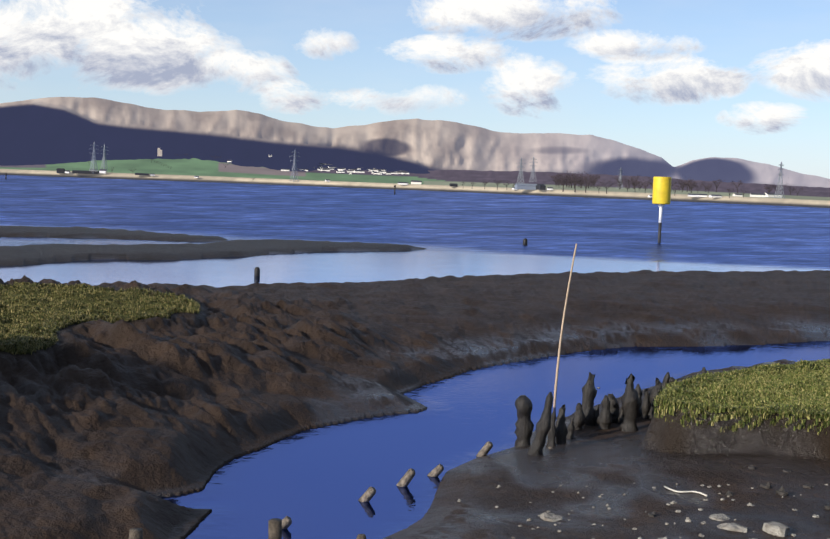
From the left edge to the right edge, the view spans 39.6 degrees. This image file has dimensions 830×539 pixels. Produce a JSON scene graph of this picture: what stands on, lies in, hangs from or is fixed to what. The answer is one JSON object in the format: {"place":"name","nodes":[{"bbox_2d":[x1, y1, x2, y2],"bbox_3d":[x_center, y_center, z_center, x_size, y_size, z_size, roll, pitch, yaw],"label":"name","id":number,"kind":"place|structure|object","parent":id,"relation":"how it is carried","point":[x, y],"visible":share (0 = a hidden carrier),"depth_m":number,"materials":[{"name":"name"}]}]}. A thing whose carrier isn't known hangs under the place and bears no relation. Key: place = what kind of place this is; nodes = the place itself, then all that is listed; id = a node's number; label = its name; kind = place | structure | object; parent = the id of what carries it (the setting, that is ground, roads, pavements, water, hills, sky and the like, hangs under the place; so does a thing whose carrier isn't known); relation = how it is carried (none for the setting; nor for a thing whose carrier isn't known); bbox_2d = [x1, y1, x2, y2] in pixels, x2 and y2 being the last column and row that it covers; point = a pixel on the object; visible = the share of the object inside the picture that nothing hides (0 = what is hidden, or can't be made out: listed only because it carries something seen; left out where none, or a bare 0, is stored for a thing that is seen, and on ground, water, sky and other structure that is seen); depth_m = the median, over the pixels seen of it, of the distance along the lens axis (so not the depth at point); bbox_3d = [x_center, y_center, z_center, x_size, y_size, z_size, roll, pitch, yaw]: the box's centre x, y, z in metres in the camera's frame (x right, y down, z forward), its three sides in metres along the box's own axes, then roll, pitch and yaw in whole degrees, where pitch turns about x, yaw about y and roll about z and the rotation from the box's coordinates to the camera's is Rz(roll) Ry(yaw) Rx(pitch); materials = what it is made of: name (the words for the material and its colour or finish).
{"place":"outdoors","nodes":[
{"label":"outdoors","id":0,"kind":"place"},
{"bbox_2d":[0,226,829,538],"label":"mud ground","id":1,"kind":"structure","parent":0,"point":[118,430],"depth_m":19.30,"materials":[{"name":"brown mud"}]},
{"bbox_2d":[0,281,202,354],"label":"grass tufts","id":2,"kind":"object","parent":1,"relation":"on","point":[39,335],"depth_m":24.82,"materials":[{"name":"green plant"}]},
{"bbox_2d":[129,518,365,538],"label":"wooden posts","id":3,"kind":"object","parent":1,"relation":"on","point":[274,528],"visible":1,"depth_m":11.98,"materials":[{"name":"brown wood"}]},
{"bbox_2d":[282,441,552,528],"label":"wooden stakes","id":4,"kind":"object","parent":1,"relation":"on","point":[404,481],"visible":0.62,"depth_m":15.61,"materials":[{"name":"grey wood"}]},
{"bbox_2d":[514,367,706,455],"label":"old wooden stumps","id":5,"kind":"object","parent":1,"relation":"on","point":[625,418],"visible":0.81,"depth_m":18.90,"materials":[{"name":"black wood"}]},
{"bbox_2d":[553,244,576,406],"bbox_3d":[2.814,1.206,21.724,0.365,3.401,0.060,0,4,-23],"label":"leaning cane","id":6,"kind":"object","parent":5,"relation":"attached to","point":[557,370],"visible":0.92,"depth_m":21.70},
{"bbox_2d":[458,387,829,538],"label":"pale stones","id":7,"kind":"object","parent":1,"relation":"on","point":[774,528],"visible":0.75,"depth_m":13.04,"materials":[{"name":"grey stone"}]},
{"bbox_2d":[664,486,707,496],"bbox_3d":[3.417,2.803,14.577,0.658,0.053,0.146,6,5,40],"label":"driftwood stick","id":8,"kind":"object","parent":1,"relation":"on","point":[666,487],"visible":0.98,"depth_m":14.56,"materials":[{"name":"white wood"}]},
{"bbox_2d":[648,465,829,516],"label":"dark stones","id":9,"kind":"object","parent":1,"relation":"on","point":[781,491],"visible":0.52,"depth_m":14.44,"materials":[{"name":"brown stone"}]},
{"bbox_2d":[653,358,829,433],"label":"marsh grass","id":10,"kind":"structure","parent":1,"relation":"on","point":[786,400],"depth_m":18.01,"materials":[{"name":"green plant"}]},
{"bbox_2d":[0,175,829,538],"bbox_3d":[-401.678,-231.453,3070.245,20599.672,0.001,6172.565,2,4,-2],"label":"river water","id":11,"kind":"structure","parent":0,"point":[316,483],"depth_m":62.51,"materials":[{"name":"blue liquid"}]},
{"bbox_2d":[5,173,527,275],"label":"wooden posts","id":12,"kind":"object","parent":11,"relation":"in","point":[257,269],"visible":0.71,"depth_m":85.73,"materials":[{"name":"black wood"}]},
{"bbox_2d":[652,177,671,242],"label":"channel marker","id":13,"kind":"object","parent":11,"relation":"in","point":[661,196],"visible":0.98,"depth_m":97.51,"materials":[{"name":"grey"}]},
{"bbox_2d":[0,97,829,187],"bbox_3d":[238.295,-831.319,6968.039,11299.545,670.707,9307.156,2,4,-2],"label":"hill range","id":14,"kind":"structure","parent":0,"point":[50,130],"depth_m":7693.83,"materials":[{"name":"grey stone"}]},
{"bbox_2d":[0,158,829,207],"bbox_3d":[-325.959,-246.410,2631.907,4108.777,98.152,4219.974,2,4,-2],"label":"shore ground","id":15,"kind":"structure","parent":0,"point":[187,170],"depth_m":1791.84,"materials":[{"name":"green plant"}]},
{"bbox_2d":[157,148,161,155],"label":"keep tower","id":16,"kind":"structure","parent":15,"relation":"on","point":[159,152],"depth_m":4174.43,"materials":[{"name":"stone"}]},
{"bbox_2d":[56,168,545,189],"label":"shore sheds","id":17,"kind":"object","parent":15,"relation":"on","point":[517,185],"depth_m":1142.94,"materials":[{"name":"grey"}]},
{"bbox_2d":[65,160,781,197],"bbox_3d":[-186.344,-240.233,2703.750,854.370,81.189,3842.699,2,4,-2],"label":"shore houses","id":18,"kind":"structure","parent":15,"relation":"on","point":[382,171],"depth_m":1518.78,"materials":[{"name":"white"}]},
{"bbox_2d":[90,142,784,197],"bbox_3d":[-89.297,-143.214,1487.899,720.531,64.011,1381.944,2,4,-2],"label":"electricity pylons","id":19,"kind":"object","parent":15,"relation":"on","point":[520,163],"depth_m":1517.74,"materials":[{"name":"silver metal"}]},
{"bbox_2d":[88,153,804,197],"bbox_3d":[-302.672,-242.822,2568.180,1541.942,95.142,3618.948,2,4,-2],"label":"trees","id":20,"kind":"object","parent":15,"relation":"on","point":[569,180],"visible":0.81,"depth_m":1281.60,"materials":[{"name":"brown plant"}]},
{"bbox_2d":[0,0,829,178],"label":"sky","id":21,"kind":"structure","parent":0,"point":[679,82],"materials":[{"name":"blue"}]}
]}

